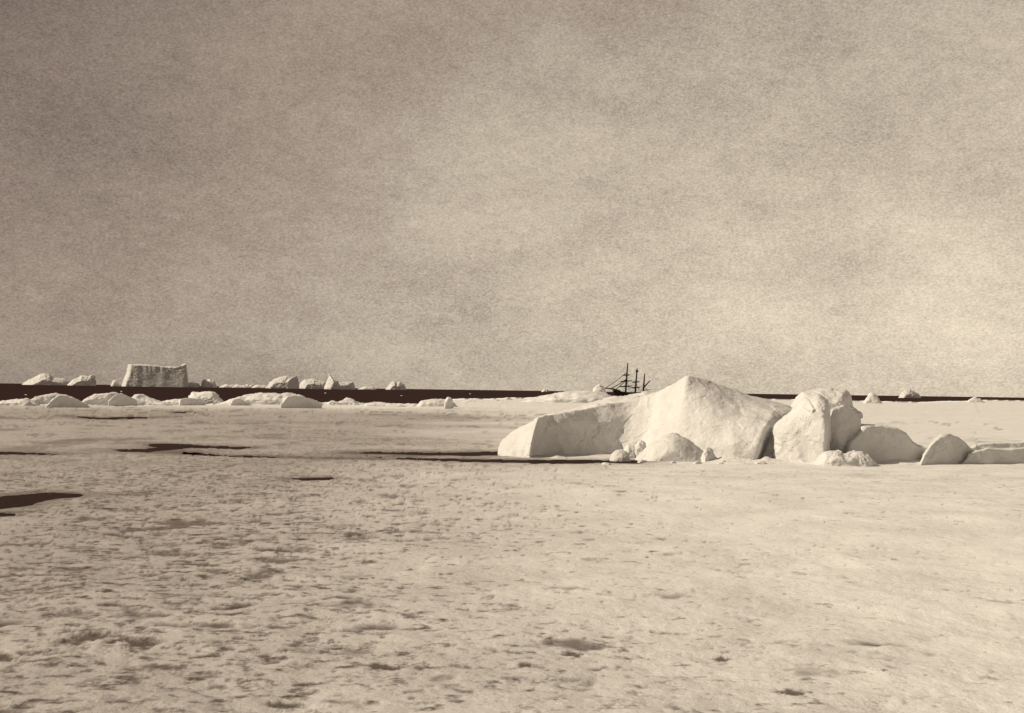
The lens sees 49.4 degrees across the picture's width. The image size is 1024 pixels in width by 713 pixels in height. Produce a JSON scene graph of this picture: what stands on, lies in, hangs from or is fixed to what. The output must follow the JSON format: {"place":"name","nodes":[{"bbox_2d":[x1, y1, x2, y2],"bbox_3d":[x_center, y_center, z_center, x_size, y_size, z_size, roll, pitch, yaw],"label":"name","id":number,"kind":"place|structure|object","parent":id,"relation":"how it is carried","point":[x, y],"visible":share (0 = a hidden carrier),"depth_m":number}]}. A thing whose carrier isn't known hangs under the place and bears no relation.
{"place":"outdoors","nodes":[
{"label":"outdoors","id":0,"kind":"place"},
{"bbox_2d":[0,397,1023,712],"bbox_3d":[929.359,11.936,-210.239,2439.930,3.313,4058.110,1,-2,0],"label":"ground","id":1,"kind":"structure","parent":0,"point":[176,581],"depth_m":25.04},
{"bbox_2d":[0,513,15,516],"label":"melt pool","id":2,"kind":"structure","parent":1,"relation":"on","point":[5,514],"depth_m":34.21},
{"bbox_2d":[0,398,40,405],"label":"ice mound","id":3,"kind":"object","parent":1,"relation":"on","point":[22,402],"visible":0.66,"depth_m":196.77},
{"bbox_2d":[0,452,57,454],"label":"melt pool","id":4,"kind":"structure","parent":1,"relation":"on","point":[14,453],"depth_m":64.19},
{"bbox_2d":[0,492,82,508],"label":"melt pool","id":5,"kind":"structure","parent":1,"relation":"on","point":[12,501],"depth_m":39.15},
{"bbox_2d":[30,393,79,403],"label":"ice block","id":6,"kind":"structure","parent":1,"relation":"on","point":[45,399],"depth_m":211.63},
{"bbox_2d":[46,395,89,407],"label":"ice chunk","id":7,"kind":"object","parent":1,"relation":"on","point":[61,401],"visible":0.78,"depth_m":186.29},
{"bbox_2d":[81,392,118,404],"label":"ice block","id":8,"kind":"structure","parent":1,"relation":"on","point":[100,399],"depth_m":218.97},
{"bbox_2d":[77,416,147,418],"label":"melt pool","id":9,"kind":"structure","parent":1,"relation":"on","point":[113,417],"depth_m":135.66},
{"bbox_2d":[108,393,137,406],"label":"ice chunk","id":10,"kind":"object","parent":1,"relation":"on","point":[121,399],"visible":1,"depth_m":197.68},
{"bbox_2d":[131,394,172,404],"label":"ice mound","id":11,"kind":"object","parent":1,"relation":"on","point":[142,399],"visible":0.56,"depth_m":224.58},
{"bbox_2d":[163,399,179,404],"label":"ice slab","id":12,"kind":"structure","parent":1,"relation":"on","point":[174,401],"depth_m":229.77},
{"bbox_2d":[115,444,250,454],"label":"melt pool","id":13,"kind":"structure","parent":1,"relation":"on","point":[163,447],"depth_m":72.70},
{"bbox_2d":[179,398,204,404],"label":"ice block","id":14,"kind":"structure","parent":1,"relation":"on","point":[191,401],"depth_m":227.59},
{"bbox_2d":[188,391,223,403],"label":"ice block","id":15,"kind":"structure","parent":1,"relation":"on","point":[208,397],"depth_m":255.20},
{"bbox_2d":[183,452,277,457],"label":"melt pool","id":16,"kind":"structure","parent":1,"relation":"on","point":[248,456],"depth_m":64.67},
{"bbox_2d":[230,398,250,405],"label":"ice chunk","id":17,"kind":"object","parent":1,"relation":"on","point":[238,401],"visible":0.52,"depth_m":230.07},
{"bbox_2d":[218,392,322,404],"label":"ice slab","id":18,"kind":"structure","parent":1,"relation":"on","point":[267,398],"depth_m":246.89},
{"bbox_2d":[280,395,321,407],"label":"ice chunk","id":19,"kind":"object","parent":1,"relation":"on","point":[293,401],"visible":0.84,"depth_m":215.28},
{"bbox_2d":[292,477,333,480],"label":"melt pool","id":20,"kind":"structure","parent":1,"relation":"on","point":[310,479],"depth_m":49.32},
{"bbox_2d":[328,402,343,404],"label":"ice piece","id":21,"kind":"object","parent":1,"relation":"on","point":[338,403],"visible":0.45,"depth_m":261.02},
{"bbox_2d":[339,397,360,404],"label":"ice mound","id":22,"kind":"object","parent":1,"relation":"on","point":[347,401],"visible":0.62,"depth_m":263.95},
{"bbox_2d":[361,402,417,406],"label":"snow mound","id":23,"kind":"object","parent":1,"relation":"on","point":[385,404],"visible":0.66,"depth_m":257.08},
{"bbox_2d":[355,451,497,455],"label":"melt pool","id":24,"kind":"structure","parent":1,"relation":"on","point":[484,453],"depth_m":69.86},
{"bbox_2d":[415,399,457,406],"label":"ice slab","id":25,"kind":"structure","parent":1,"relation":"on","point":[433,403],"depth_m":253.45},
{"bbox_2d":[444,397,453,408],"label":"ice stump","id":26,"kind":"object","parent":1,"relation":"on","point":[448,403],"visible":0.66,"depth_m":232.20},
{"bbox_2d":[376,457,640,463],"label":"melt pool","id":27,"kind":"structure","parent":1,"relation":"on","point":[535,461],"depth_m":63.79},
{"bbox_2d":[550,456,567,458],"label":"ice boulder","id":28,"kind":"object","parent":1,"relation":"on","point":[559,457],"visible":0.24,"depth_m":66.14},
{"bbox_2d":[521,391,610,402],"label":"snow mound","id":29,"kind":"object","parent":1,"relation":"on","point":[578,396],"visible":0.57,"depth_m":402.22},
{"bbox_2d":[534,391,653,419],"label":"ice mound","id":30,"kind":"object","parent":1,"relation":"on","point":[616,399],"visible":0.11,"depth_m":107.51},
{"bbox_2d":[593,384,606,392],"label":"ice pinnacle","id":31,"kind":"object","parent":1,"relation":"on","point":[599,388],"visible":0.41,"depth_m":517.10},
{"bbox_2d":[609,449,630,461],"bbox_3d":[6.348,6.062,65.315,1.316,1.221,1.438,1,-2,0],"label":"ice boulder","id":32,"kind":"object","parent":1,"relation":"on","point":[620,455],"visible":0.58,"depth_m":64.85},
{"bbox_2d":[623,444,635,457],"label":"ice chunk","id":33,"kind":"object","parent":1,"relation":"on","point":[629,449],"visible":0.38,"depth_m":67.57},
{"bbox_2d":[634,440,645,456],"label":"ice chunk","id":34,"kind":"object","parent":1,"relation":"on","point":[640,446],"visible":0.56,"depth_m":67.55},
{"bbox_2d":[498,376,792,459],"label":"ice hummock","id":35,"kind":"object","parent":1,"relation":"on","point":[719,420],"visible":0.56,"depth_m":70.08},
{"bbox_2d":[635,432,703,461],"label":"ice mound","id":36,"kind":"object","parent":1,"relation":"on","point":[676,447],"visible":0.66,"depth_m":65.05},
{"bbox_2d":[701,447,716,460],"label":"ice chunk","id":37,"kind":"object","parent":1,"relation":"on","point":[708,454],"visible":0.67,"depth_m":65.31},
{"bbox_2d":[771,393,830,462],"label":"ice block","id":38,"kind":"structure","parent":1,"relation":"on","point":[802,430],"depth_m":65.26},
{"bbox_2d":[791,387,862,418],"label":"ice block","id":39,"kind":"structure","parent":1,"relation":"on","point":[834,397],"depth_m":147.18},
{"bbox_2d":[830,405,860,452],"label":"ice block","id":40,"kind":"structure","parent":1,"relation":"on","point":[845,421],"depth_m":69.29},
{"bbox_2d":[814,450,877,466],"bbox_3d":[19.239,6.018,64.068,3.776,1.270,2.271,1,-2,0],"label":"snow mound","id":41,"kind":"object","parent":1,"relation":"on","point":[841,458],"visible":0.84,"depth_m":63.26},
{"bbox_2d":[863,393,881,403],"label":"ice pinnacle","id":42,"kind":"object","parent":1,"relation":"on","point":[872,398],"visible":0.55,"depth_m":556.57},
{"bbox_2d":[846,424,926,462],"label":"ice slab","id":43,"kind":"structure","parent":1,"relation":"on","point":[879,443],"depth_m":66.94},
{"bbox_2d":[920,433,973,464],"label":"ice mound","id":44,"kind":"object","parent":1,"relation":"on","point":[947,448],"visible":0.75,"depth_m":66.39},
{"bbox_2d":[967,397,985,402],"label":"ice mound","id":45,"kind":"object","parent":1,"relation":"on","point":[976,399],"visible":0.36,"depth_m":796.00},
{"bbox_2d":[961,447,1023,463],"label":"snow bank","id":46,"kind":"structure","parent":1,"relation":"on","point":[987,455],"depth_m":67.77},
{"bbox_2d":[970,441,1023,450],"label":"snow ridge","id":47,"kind":"structure","parent":1,"relation":"on","point":[1011,444],"depth_m":77.20},
{"bbox_2d":[0,383,1023,403],"bbox_3d":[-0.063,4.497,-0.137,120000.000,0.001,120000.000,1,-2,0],"label":"water","id":48,"kind":"structure","parent":0,"point":[9,391],"depth_m":1005.68},
{"bbox_2d":[22,373,69,384],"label":"iceberg","id":49,"kind":"object","parent":48,"relation":"on","point":[44,379],"visible":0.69,"depth_m":3950.07},
{"bbox_2d":[68,375,95,385],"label":"iceberg","id":50,"kind":"object","parent":48,"relation":"on","point":[84,380],"visible":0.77,"depth_m":3776.42},
{"bbox_2d":[111,380,120,385],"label":"iceberg","id":51,"kind":"object","parent":48,"relation":"on","point":[115,383],"visible":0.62,"depth_m":3390.29},
{"bbox_2d":[121,364,188,386],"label":"iceberg","id":52,"kind":"object","parent":48,"relation":"on","point":[141,375],"visible":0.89,"depth_m":3332.26},
{"bbox_2d":[188,382,199,386],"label":"iceberg","id":53,"kind":"object","parent":48,"relation":"on","point":[191,384],"visible":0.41,"depth_m":3384.76},
{"bbox_2d":[200,379,216,387],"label":"iceberg","id":54,"kind":"object","parent":48,"relation":"on","point":[208,383],"visible":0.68,"depth_m":3384.72},
{"bbox_2d":[220,384,233,387],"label":"iceberg","id":55,"kind":"object","parent":48,"relation":"on","point":[228,385],"visible":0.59,"depth_m":4377.02},
{"bbox_2d":[232,384,249,387],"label":"iceberg","id":56,"kind":"object","parent":48,"relation":"on","point":[239,386],"visible":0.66,"depth_m":4365.91},
{"bbox_2d":[252,384,266,387],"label":"iceberg","id":57,"kind":"object","parent":48,"relation":"on","point":[259,386],"visible":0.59,"depth_m":4371.88},
{"bbox_2d":[266,375,299,388],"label":"iceberg","id":58,"kind":"object","parent":48,"relation":"on","point":[285,382],"visible":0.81,"depth_m":3372.07},
{"bbox_2d":[299,378,325,388],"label":"iceberg","id":59,"kind":"object","parent":48,"relation":"on","point":[312,383],"visible":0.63,"depth_m":3668.82},
{"bbox_2d":[324,374,355,389],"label":"iceberg","id":60,"kind":"object","parent":48,"relation":"on","point":[331,383],"visible":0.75,"depth_m":3472.91},
{"bbox_2d":[359,386,376,389],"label":"iceberg","id":61,"kind":"object","parent":48,"relation":"on","point":[371,388],"visible":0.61,"depth_m":4379.82},
{"bbox_2d":[386,381,405,389],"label":"iceberg","id":62,"kind":"object","parent":48,"relation":"on","point":[393,385],"visible":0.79,"depth_m":4575.26},
{"bbox_2d":[605,363,651,395],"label":"sailing ship","id":63,"kind":"object","parent":48,"relation":"on","point":[616,392],"visible":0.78,"depth_m":993.50},
{"bbox_2d":[898,389,920,397],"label":"iceberg","id":64,"kind":"object","parent":48,"relation":"on","point":[908,393],"visible":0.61,"depth_m":2384.51},
{"bbox_2d":[0,0,1023,397],"label":"sky","id":65,"kind":"structure","parent":0,"point":[746,196]}
]}

